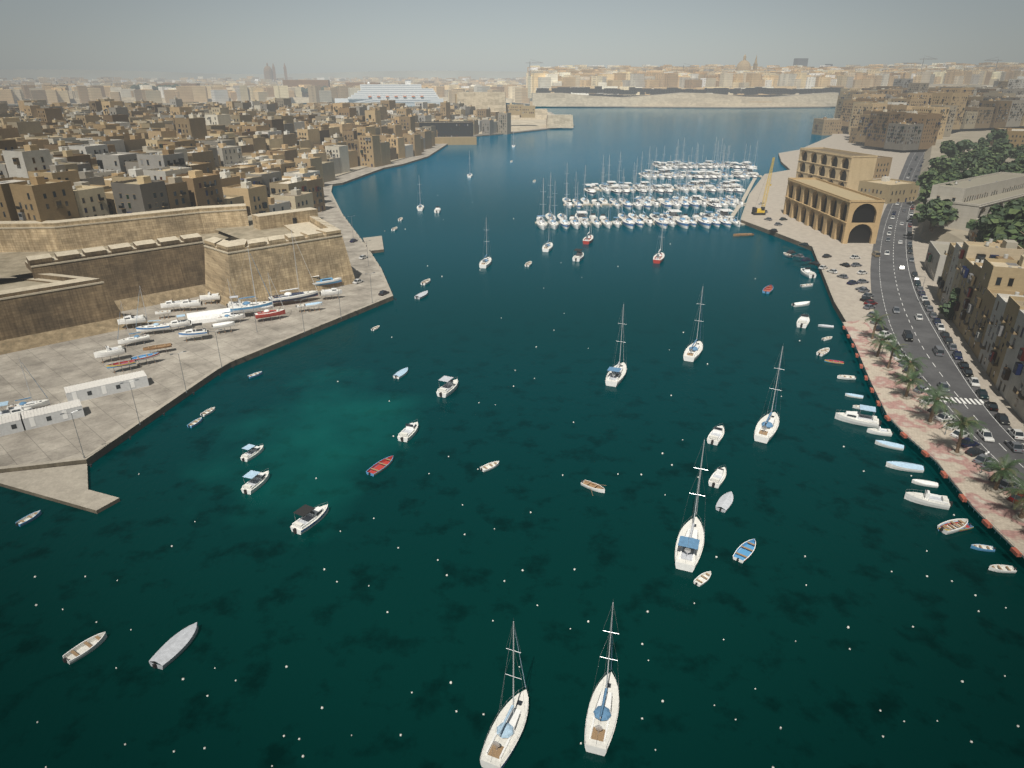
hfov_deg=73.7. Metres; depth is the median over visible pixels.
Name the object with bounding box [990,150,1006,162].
hill tree
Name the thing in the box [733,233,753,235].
wood boat
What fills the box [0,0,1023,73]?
sky
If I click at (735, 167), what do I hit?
marina yacht
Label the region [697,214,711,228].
marina yacht
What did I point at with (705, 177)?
marina yacht
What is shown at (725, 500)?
covered dinghy
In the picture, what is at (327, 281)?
beached boat
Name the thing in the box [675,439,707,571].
sailboat
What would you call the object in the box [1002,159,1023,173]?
hill tree
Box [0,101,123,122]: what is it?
birgu city
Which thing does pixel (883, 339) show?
promenade palm
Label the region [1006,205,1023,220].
hill tree
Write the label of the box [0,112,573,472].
quay land
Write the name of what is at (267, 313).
beached boat
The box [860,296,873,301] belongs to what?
black car
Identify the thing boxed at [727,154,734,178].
marina yacht
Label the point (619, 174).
marina yacht
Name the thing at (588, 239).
sailboat
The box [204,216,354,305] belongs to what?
fort bastion
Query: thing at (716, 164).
marina yacht
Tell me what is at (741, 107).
shore land
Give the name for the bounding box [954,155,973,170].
hill tree
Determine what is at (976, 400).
road markings
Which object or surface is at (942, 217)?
hill tree
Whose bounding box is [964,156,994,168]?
hill tree
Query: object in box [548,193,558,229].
marina yacht
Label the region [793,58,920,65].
sliema towers
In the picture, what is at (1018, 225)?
hill tree
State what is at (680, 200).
marina yacht
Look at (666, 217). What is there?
marina yacht
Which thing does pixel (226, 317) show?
beached boat
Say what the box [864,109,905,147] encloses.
building
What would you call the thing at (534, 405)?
sea water
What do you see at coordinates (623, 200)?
marina yacht
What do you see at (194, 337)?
quay boat stands
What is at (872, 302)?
red car
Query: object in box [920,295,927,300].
white car
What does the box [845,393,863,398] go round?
covered dinghy
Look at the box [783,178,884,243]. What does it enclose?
store arcade
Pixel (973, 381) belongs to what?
white car
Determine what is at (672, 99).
valletta sea bastions
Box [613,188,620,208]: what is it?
marina yacht
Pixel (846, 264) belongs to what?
black car
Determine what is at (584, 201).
marina yacht
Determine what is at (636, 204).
marina yacht
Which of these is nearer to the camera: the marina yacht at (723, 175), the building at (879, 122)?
the marina yacht at (723, 175)
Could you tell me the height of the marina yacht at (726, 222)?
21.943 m
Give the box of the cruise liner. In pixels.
[335,80,442,105]
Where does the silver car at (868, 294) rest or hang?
on the shore land at (846, 302)
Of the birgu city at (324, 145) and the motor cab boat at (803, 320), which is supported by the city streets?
the birgu city at (324, 145)
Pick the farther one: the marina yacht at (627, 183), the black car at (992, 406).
the marina yacht at (627, 183)
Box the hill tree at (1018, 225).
[992,219,1023,237]
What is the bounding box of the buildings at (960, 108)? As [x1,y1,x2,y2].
[834,88,1023,141]
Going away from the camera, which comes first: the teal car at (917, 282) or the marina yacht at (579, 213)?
the teal car at (917, 282)
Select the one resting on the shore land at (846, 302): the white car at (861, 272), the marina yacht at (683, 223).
the white car at (861, 272)
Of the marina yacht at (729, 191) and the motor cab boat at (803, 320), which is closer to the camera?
the motor cab boat at (803, 320)
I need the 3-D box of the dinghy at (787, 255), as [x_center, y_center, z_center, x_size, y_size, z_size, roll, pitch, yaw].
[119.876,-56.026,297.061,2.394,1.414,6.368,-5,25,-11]
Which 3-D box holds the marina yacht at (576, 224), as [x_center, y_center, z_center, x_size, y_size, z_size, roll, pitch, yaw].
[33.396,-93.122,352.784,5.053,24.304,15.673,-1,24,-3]
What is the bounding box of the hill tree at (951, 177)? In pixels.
[944,175,970,180]
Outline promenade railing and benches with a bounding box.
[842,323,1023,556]
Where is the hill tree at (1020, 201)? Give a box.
[1006,197,1023,206]
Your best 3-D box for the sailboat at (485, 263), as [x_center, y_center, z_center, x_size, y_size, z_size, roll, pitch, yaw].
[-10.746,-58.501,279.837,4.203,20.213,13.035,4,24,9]
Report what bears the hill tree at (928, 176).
on the kalkara hill ground
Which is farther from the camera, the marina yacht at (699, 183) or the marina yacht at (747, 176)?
the marina yacht at (747, 176)
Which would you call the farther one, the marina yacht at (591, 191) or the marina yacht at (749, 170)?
the marina yacht at (749, 170)
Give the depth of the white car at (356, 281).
250.73 m
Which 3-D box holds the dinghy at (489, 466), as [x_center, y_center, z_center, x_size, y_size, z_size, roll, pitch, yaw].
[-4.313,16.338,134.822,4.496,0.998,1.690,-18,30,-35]
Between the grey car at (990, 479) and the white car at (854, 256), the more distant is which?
the white car at (854, 256)
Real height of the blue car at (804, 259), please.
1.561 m
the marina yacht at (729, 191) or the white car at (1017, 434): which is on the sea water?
the marina yacht at (729, 191)
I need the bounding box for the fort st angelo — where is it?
[432,92,572,133]
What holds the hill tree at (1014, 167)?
on the kalkara hill ground
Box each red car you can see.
[863,300,877,304]
[1007,493,1023,503]
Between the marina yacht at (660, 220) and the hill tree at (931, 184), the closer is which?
the hill tree at (931, 184)
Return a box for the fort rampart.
[0,203,248,251]
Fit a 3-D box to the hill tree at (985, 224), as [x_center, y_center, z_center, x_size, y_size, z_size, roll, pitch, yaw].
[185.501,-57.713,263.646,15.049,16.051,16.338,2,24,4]
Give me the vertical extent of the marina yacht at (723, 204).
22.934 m
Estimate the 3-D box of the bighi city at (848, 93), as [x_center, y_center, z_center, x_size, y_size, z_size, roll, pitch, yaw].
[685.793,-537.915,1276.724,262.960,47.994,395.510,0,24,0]
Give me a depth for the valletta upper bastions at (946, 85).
1986.81 m
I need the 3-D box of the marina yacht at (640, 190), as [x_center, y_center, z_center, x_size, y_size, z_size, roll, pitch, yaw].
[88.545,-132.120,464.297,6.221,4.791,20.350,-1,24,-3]
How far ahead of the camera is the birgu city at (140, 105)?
825.96 m
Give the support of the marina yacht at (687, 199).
on the sea water
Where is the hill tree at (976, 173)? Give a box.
[968,169,981,176]
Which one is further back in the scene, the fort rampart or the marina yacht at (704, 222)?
the marina yacht at (704, 222)
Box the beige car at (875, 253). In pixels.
[872,251,879,256]
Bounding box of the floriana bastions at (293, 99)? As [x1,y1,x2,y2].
[25,97,511,102]
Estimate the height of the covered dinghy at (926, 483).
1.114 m
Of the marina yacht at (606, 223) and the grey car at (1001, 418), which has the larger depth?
the marina yacht at (606, 223)
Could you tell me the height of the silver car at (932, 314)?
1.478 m
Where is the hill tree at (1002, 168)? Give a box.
[988,163,1011,173]
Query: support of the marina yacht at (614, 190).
on the sea water
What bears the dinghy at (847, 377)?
on the sea water
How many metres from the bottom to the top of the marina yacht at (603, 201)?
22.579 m
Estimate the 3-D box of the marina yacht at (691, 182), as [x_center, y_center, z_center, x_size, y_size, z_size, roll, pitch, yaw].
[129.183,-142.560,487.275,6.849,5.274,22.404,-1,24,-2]
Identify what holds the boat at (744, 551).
on the sea water
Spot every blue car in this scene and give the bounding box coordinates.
[801,257,811,261]
[846,280,858,284]
[918,291,925,295]
[932,318,941,324]
[952,351,962,359]
[956,438,979,447]
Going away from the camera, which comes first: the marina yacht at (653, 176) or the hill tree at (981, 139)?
the marina yacht at (653, 176)
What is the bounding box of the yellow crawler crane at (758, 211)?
[751,157,774,214]
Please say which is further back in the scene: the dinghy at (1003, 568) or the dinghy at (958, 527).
the dinghy at (958, 527)
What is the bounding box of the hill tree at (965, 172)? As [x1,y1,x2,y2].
[945,168,973,177]
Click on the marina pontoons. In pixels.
(738, 207)
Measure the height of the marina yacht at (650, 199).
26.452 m
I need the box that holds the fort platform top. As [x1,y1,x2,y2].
[0,278,45,290]
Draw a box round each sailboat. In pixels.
[417,181,423,210]
[467,151,471,177]
[479,218,490,267]
[480,618,528,767]
[542,205,552,251]
[583,201,593,243]
[585,603,618,755]
[605,304,626,386]
[653,213,664,263]
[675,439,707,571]
[683,288,704,361]
[754,346,783,443]
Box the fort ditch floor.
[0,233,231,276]
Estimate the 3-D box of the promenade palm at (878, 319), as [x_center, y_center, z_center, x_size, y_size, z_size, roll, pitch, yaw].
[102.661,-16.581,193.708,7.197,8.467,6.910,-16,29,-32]
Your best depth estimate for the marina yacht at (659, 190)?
462.25 m
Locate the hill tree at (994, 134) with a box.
[986,129,1008,141]
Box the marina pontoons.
[535,167,761,225]
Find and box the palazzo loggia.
[796,147,877,190]
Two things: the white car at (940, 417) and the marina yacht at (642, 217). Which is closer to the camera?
the white car at (940, 417)
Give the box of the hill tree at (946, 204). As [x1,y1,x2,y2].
[916,198,953,228]
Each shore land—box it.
[8,102,835,108]
[740,126,1023,357]
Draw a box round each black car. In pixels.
[808,261,820,265]
[840,263,850,266]
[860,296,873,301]
[902,330,912,341]
[958,361,968,368]
[962,367,973,376]
[984,401,998,410]
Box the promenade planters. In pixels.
[867,338,1023,522]
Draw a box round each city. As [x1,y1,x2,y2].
[0,63,528,103]
[0,97,209,115]
[0,101,66,106]
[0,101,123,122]
[0,105,431,186]
[0,136,325,240]
[72,102,225,107]
[157,98,510,145]
[292,102,453,107]
[526,55,1023,105]
[837,83,984,100]
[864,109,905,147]
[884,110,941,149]
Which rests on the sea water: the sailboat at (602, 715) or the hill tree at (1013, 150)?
the sailboat at (602, 715)
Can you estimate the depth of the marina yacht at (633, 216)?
372.51 m
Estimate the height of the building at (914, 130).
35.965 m
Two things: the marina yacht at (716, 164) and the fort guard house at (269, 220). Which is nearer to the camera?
the fort guard house at (269, 220)
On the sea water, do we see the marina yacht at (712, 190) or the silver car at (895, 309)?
the marina yacht at (712, 190)
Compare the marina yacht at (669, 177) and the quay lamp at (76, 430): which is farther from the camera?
the marina yacht at (669, 177)
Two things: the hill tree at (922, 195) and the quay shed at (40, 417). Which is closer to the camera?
the quay shed at (40, 417)
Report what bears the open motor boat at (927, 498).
on the sea water
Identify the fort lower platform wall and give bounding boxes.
[0,273,156,354]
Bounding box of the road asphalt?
[870,149,1023,489]
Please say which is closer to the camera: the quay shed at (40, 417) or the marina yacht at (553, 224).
the quay shed at (40, 417)
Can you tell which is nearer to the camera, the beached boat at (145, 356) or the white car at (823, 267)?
the beached boat at (145, 356)
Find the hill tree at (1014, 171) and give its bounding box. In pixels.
[1005,170,1021,172]
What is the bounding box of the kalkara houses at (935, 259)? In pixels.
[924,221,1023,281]
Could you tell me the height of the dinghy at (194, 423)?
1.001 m
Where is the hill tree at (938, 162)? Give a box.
[932,157,958,171]
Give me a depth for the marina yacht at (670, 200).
424.21 m
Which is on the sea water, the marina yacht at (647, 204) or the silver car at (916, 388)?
the marina yacht at (647, 204)
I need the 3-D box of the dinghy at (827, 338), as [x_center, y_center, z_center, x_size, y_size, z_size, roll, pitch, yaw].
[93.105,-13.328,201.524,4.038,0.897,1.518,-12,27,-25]
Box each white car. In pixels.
[353,279,363,283]
[818,265,827,269]
[826,269,837,273]
[850,255,860,258]
[857,270,867,274]
[877,330,891,335]
[894,355,911,360]
[914,314,922,319]
[919,398,933,403]
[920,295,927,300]
[934,412,955,421]
[936,323,944,330]
[943,421,957,430]
[950,428,969,438]
[968,377,979,386]
[976,429,994,441]
[1006,428,1023,439]
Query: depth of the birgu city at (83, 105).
1199.72 m
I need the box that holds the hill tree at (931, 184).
[923,180,955,203]
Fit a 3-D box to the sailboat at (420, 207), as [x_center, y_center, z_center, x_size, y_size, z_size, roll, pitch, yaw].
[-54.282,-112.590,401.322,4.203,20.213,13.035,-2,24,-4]
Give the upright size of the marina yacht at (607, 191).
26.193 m
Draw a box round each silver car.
[793,254,804,257]
[837,274,848,278]
[851,262,861,266]
[857,279,868,283]
[858,287,869,292]
[862,292,873,296]
[863,304,875,309]
[892,306,899,313]
[913,385,930,393]
[916,286,923,290]
[925,305,933,311]
[929,312,936,317]
[932,345,944,355]
[937,382,949,391]
[947,343,956,350]
[972,453,994,464]
[980,460,1001,471]
[994,479,1016,490]
[1004,440,1023,452]
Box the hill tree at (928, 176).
[919,170,950,188]
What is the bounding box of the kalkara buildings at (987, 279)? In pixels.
[937,239,1023,421]
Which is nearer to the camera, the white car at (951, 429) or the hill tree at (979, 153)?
the white car at (951, 429)
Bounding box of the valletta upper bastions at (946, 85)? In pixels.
[532,84,992,95]
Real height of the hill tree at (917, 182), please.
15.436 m
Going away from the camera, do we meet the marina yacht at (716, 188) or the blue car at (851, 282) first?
the blue car at (851, 282)
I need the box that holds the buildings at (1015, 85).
[893,77,1023,96]
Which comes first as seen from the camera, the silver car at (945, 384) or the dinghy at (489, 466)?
the dinghy at (489, 466)
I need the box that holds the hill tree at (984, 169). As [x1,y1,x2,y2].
[974,162,997,174]
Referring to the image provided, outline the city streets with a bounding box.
[0,134,474,279]
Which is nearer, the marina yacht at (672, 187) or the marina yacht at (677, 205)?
the marina yacht at (677, 205)
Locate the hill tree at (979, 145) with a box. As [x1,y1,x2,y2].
[970,141,989,149]
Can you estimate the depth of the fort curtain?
224.96 m
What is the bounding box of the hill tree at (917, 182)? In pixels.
[915,172,959,185]
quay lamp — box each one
[60,409,84,458]
[120,379,140,424]
[170,351,186,392]
[208,329,221,367]
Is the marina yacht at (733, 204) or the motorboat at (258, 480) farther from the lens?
the marina yacht at (733, 204)
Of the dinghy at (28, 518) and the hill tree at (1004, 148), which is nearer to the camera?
the dinghy at (28, 518)
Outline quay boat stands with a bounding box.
[102,286,338,373]
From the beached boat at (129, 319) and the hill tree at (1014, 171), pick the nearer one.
the beached boat at (129, 319)
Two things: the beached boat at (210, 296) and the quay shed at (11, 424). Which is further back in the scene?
the beached boat at (210, 296)
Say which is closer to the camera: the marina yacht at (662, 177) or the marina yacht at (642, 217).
the marina yacht at (642, 217)
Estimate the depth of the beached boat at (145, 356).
178.96 m
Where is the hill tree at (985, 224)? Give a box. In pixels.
[966,213,1016,239]
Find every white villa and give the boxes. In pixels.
[921,172,1023,233]
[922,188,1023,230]
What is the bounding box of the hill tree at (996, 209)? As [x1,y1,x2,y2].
[986,204,1018,217]
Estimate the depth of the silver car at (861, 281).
249.48 m
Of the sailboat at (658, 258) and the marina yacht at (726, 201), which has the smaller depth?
the sailboat at (658, 258)
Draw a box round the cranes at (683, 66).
[526,56,1001,75]
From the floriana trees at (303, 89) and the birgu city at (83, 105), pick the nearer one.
the birgu city at (83, 105)
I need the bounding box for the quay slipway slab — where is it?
[0,464,119,513]
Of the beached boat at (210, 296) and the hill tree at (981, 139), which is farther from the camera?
the hill tree at (981, 139)
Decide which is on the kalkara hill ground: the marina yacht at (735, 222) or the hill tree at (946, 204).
the hill tree at (946, 204)
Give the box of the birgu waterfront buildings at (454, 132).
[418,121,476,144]
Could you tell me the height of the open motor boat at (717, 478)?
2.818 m
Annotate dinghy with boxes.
[15,510,41,526]
[62,632,106,663]
[149,622,198,669]
[187,417,201,427]
[200,407,214,416]
[247,371,262,377]
[371,325,379,330]
[393,367,407,378]
[414,290,427,298]
[421,278,429,284]
[480,461,498,471]
[525,261,531,266]
[694,571,710,586]
[716,491,732,512]
[783,252,792,257]
[792,301,809,306]
[800,284,812,286]
[816,347,829,355]
[818,324,833,327]
[822,336,831,340]
[837,375,855,379]
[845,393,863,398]
[875,440,904,450]
[886,461,924,472]
[911,479,938,487]
[937,519,967,534]
[970,544,995,551]
[988,564,1016,572]
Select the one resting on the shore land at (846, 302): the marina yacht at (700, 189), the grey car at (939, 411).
the grey car at (939, 411)
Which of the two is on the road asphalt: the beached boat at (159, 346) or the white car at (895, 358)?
the white car at (895, 358)
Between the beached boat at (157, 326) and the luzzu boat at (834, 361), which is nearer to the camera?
the luzzu boat at (834, 361)
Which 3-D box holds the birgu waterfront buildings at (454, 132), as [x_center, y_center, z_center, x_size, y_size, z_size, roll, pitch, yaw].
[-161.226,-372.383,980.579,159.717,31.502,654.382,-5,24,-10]
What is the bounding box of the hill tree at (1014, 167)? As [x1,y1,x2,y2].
[1010,165,1023,173]
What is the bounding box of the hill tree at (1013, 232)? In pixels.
[983,229,1023,248]
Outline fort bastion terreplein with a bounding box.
[215,215,290,239]
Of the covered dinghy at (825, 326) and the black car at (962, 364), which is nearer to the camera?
the black car at (962, 364)
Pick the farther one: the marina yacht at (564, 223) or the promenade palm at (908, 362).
the marina yacht at (564, 223)
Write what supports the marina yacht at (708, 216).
on the sea water
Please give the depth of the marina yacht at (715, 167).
585.48 m
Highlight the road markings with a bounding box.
[879,155,1023,476]
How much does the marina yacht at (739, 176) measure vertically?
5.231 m
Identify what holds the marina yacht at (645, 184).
on the sea water
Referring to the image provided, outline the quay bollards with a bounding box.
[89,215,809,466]
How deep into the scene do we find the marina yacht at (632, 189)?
462.83 m
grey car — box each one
[378,290,388,295]
[875,325,887,331]
[923,300,929,305]
[927,405,947,413]
[940,331,949,337]
[943,336,953,343]
[964,446,986,456]
[989,472,1011,481]
[994,413,1009,424]
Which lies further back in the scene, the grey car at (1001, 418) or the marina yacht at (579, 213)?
the marina yacht at (579, 213)
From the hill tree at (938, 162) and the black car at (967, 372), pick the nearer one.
the black car at (967, 372)
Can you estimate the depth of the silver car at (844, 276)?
255.87 m
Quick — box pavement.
[912,213,1023,431]
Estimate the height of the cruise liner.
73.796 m
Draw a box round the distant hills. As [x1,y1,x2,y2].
[0,69,526,79]
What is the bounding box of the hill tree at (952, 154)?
[943,149,962,157]
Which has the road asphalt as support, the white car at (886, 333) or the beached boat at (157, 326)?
the white car at (886, 333)
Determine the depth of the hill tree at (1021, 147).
583.59 m
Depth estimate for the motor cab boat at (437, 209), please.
392.97 m
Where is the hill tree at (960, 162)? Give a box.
[927,155,966,172]
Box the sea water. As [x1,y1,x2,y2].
[0,103,1023,767]
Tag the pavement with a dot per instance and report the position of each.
(984, 379)
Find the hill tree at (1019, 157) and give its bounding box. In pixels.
[1014,154,1023,162]
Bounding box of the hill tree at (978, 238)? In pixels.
[975,230,982,241]
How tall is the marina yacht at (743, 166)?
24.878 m
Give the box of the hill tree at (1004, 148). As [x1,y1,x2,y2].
[985,143,1010,158]
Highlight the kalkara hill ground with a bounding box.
[912,127,1023,242]
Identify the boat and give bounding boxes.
[0,401,31,416]
[6,356,49,409]
[93,345,125,357]
[106,360,135,367]
[117,315,146,324]
[118,300,149,343]
[131,352,159,361]
[135,286,170,331]
[143,343,171,350]
[155,310,171,313]
[160,299,182,307]
[166,314,190,326]
[178,298,202,306]
[179,323,208,336]
[199,291,220,299]
[211,321,234,328]
[215,278,245,322]
[226,295,250,307]
[229,246,273,313]
[254,275,285,318]
[268,231,317,302]
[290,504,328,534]
[296,303,306,307]
[304,302,322,307]
[312,275,341,285]
[319,287,341,295]
[366,456,393,475]
[397,420,417,441]
[434,206,440,212]
[436,376,457,397]
[572,249,583,261]
[707,424,724,444]
[708,466,725,487]
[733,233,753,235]
[733,539,755,562]
[762,285,772,293]
[797,314,809,327]
[800,267,815,277]
[824,359,844,363]
[867,426,893,436]
[904,488,952,509]
[938,521,973,531]
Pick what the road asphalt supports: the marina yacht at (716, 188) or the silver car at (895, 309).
the silver car at (895, 309)
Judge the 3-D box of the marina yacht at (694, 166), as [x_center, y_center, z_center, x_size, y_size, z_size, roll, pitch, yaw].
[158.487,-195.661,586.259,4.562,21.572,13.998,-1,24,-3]
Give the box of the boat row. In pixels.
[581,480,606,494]
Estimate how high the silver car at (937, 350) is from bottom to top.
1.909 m
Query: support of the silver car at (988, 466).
on the shore land at (846, 302)
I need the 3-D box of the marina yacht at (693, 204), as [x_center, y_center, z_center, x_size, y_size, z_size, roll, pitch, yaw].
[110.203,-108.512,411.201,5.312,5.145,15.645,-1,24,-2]
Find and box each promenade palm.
[864,310,889,338]
[866,331,896,356]
[879,339,907,368]
[893,352,926,382]
[896,368,927,396]
[914,383,957,422]
[939,408,988,452]
[976,454,1023,489]
[999,477,1023,518]
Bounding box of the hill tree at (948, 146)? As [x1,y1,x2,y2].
[940,140,966,157]
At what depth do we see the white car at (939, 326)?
203.14 m
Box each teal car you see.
[914,280,920,285]
[975,389,988,398]
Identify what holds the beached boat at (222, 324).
on the quay land at (106, 424)
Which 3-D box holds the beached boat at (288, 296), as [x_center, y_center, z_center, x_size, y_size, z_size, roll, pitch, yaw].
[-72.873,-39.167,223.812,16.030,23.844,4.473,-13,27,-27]
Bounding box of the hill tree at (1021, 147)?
[1015,144,1023,150]
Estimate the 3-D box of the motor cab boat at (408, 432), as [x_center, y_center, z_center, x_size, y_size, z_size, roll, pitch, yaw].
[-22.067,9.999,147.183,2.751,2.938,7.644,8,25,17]
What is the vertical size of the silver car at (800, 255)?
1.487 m
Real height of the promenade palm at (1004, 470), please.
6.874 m
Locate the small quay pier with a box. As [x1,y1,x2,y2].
[363,236,383,253]
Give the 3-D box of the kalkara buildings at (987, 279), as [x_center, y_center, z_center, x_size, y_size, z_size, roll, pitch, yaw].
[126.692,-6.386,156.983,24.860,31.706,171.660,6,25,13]
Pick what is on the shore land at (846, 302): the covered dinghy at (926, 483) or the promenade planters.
the promenade planters
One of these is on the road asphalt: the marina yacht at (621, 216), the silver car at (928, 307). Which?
the silver car at (928, 307)
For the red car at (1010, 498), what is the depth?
119.80 m
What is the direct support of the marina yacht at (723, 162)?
on the sea water
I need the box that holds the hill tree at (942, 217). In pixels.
[912,206,958,231]
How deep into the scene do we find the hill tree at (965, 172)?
398.91 m
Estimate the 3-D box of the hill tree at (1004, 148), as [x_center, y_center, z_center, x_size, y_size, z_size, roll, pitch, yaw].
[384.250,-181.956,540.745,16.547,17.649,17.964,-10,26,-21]
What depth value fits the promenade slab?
141.89 m
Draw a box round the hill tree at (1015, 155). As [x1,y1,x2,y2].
[1010,151,1023,159]
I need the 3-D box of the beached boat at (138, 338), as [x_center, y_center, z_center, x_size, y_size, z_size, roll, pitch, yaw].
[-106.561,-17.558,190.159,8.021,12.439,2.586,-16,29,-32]
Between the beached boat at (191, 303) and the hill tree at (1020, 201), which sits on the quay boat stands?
the beached boat at (191, 303)
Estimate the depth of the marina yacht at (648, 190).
463.18 m
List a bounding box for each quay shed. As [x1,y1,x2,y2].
[0,413,23,436]
[21,399,84,429]
[64,371,148,400]
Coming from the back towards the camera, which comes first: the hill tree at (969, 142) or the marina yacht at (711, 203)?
the hill tree at (969, 142)
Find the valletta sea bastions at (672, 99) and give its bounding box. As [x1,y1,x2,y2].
[529,92,838,105]
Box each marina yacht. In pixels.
[536,176,547,229]
[545,176,555,220]
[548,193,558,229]
[557,213,566,220]
[560,189,569,228]
[562,164,570,203]
[565,201,572,208]
[570,186,580,228]
[572,178,577,203]
[575,200,581,208]
[575,211,587,220]
[580,165,588,203]
[581,194,589,227]
[585,184,595,195]
[589,213,597,220]
[592,197,600,227]
[599,157,605,188]
[599,169,607,203]
[600,214,605,220]
[602,155,610,193]
[602,196,611,227]
[606,181,616,188]
[611,184,621,194]
[612,190,620,227]
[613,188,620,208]
[616,152,623,187]
[618,177,626,220]
[619,172,625,203]
[620,185,629,194]
[622,215,634,228]
[623,199,632,209]
[624,182,631,187]
[628,163,635,192]
[628,179,637,220]
[633,166,642,209]
[634,217,643,227]
[635,185,646,193]
[636,195,645,202]
[639,180,648,220]
[639,181,649,187]
[641,170,651,209]
[642,152,650,179]
[645,218,652,225]
[646,162,655,202]
[646,165,653,192]
[649,178,659,220]
[650,148,657,179]
[652,201,658,207]
[653,185,663,194]
[655,215,668,228]
[657,148,664,179]
[657,162,666,168]
[659,179,669,219]
[661,184,672,194]
[661,198,672,208]
[664,173,671,179]
[665,157,673,188]
[665,168,674,174]
[666,197,675,226]
[666,209,681,220]
[667,171,673,202]
[671,139,678,169]
[671,172,681,208]
[672,154,677,178]
[672,163,683,202]
[675,215,689,228]
[677,163,687,170]
[679,156,689,193]
[680,199,689,208]
[681,164,691,202]
[682,214,689,219]
[683,147,692,179]
[687,163,696,192]
[687,181,699,187]
[687,190,697,226]
[688,198,699,208]
[690,171,703,179]
[690,195,702,202]
[692,143,698,169]
[692,213,701,219]
[696,180,709,187]
[697,158,706,192]
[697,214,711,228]
[699,162,711,201]
[699,200,706,206]
[700,171,710,180]
[700,178,712,219]
[704,163,712,169]
[705,185,715,193]
[706,198,721,210]
[708,171,716,180]
[709,189,720,226]
[711,137,718,165]
[711,143,719,169]
[711,181,722,219]
[713,157,724,192]
[716,209,734,219]
[718,146,729,178]
[719,148,727,174]
[719,168,729,202]
[719,171,728,208]
[719,181,731,186]
[720,186,732,226]
[722,184,732,193]
[726,194,738,202]
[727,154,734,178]
[727,179,736,207]
[728,179,740,186]
[729,183,742,193]
[729,188,742,226]
[730,162,739,168]
[731,171,744,179]
[735,200,743,206]
[740,144,748,174]
[742,145,750,178]
[743,162,753,169]
[743,168,758,174]
[748,172,756,178]
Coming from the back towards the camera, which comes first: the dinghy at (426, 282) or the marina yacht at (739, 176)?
the marina yacht at (739, 176)
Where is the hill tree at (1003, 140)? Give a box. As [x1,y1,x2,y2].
[994,137,1009,143]
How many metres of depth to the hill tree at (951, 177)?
351.67 m
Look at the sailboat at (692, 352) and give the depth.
188.20 m
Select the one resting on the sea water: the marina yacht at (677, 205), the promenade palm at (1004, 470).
the marina yacht at (677, 205)
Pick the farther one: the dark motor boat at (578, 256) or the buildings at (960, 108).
the buildings at (960, 108)
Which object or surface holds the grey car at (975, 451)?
on the shore land at (846, 302)
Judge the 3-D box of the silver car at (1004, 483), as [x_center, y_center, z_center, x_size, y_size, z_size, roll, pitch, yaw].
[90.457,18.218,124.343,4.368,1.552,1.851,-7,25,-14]
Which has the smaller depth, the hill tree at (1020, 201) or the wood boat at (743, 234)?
the hill tree at (1020, 201)
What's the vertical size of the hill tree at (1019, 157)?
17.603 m
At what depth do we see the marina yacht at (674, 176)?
528.94 m
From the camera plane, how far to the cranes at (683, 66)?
2262.08 m
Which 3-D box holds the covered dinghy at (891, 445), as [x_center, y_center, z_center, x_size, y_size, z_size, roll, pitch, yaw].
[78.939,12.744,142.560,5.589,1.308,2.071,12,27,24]
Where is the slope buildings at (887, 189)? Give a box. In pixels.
[812,116,1023,203]
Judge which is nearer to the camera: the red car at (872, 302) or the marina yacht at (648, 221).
the red car at (872, 302)
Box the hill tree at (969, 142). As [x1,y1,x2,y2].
[961,139,972,153]
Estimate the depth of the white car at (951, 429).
144.86 m
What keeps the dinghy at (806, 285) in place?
on the sea water
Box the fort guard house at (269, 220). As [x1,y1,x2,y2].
[252,207,317,229]
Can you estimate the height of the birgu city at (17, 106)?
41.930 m
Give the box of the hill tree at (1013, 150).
[1000,143,1020,162]
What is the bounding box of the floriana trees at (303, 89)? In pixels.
[130,83,468,93]
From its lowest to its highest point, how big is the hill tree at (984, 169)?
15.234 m
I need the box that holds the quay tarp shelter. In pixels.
[186,308,235,324]
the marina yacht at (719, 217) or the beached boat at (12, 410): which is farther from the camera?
the marina yacht at (719, 217)
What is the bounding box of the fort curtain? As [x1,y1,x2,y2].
[25,233,205,311]
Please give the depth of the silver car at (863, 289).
238.89 m
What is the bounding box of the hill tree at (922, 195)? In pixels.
[917,185,930,201]
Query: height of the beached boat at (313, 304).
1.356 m
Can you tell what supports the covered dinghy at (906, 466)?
on the sea water
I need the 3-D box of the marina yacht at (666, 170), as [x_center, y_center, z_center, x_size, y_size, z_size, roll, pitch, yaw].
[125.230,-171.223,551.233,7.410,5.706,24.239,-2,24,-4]
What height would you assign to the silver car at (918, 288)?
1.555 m
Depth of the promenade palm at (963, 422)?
132.52 m
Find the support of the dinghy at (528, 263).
on the sea water
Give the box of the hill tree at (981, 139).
[978,137,992,142]
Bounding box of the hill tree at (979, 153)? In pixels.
[962,148,992,158]
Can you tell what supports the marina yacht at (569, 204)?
on the sea water
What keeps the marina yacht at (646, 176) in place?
on the sea water
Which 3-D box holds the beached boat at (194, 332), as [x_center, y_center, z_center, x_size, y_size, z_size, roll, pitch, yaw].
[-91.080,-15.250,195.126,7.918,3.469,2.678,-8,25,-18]
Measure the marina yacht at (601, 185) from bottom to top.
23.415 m
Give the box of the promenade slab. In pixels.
[842,320,1023,557]

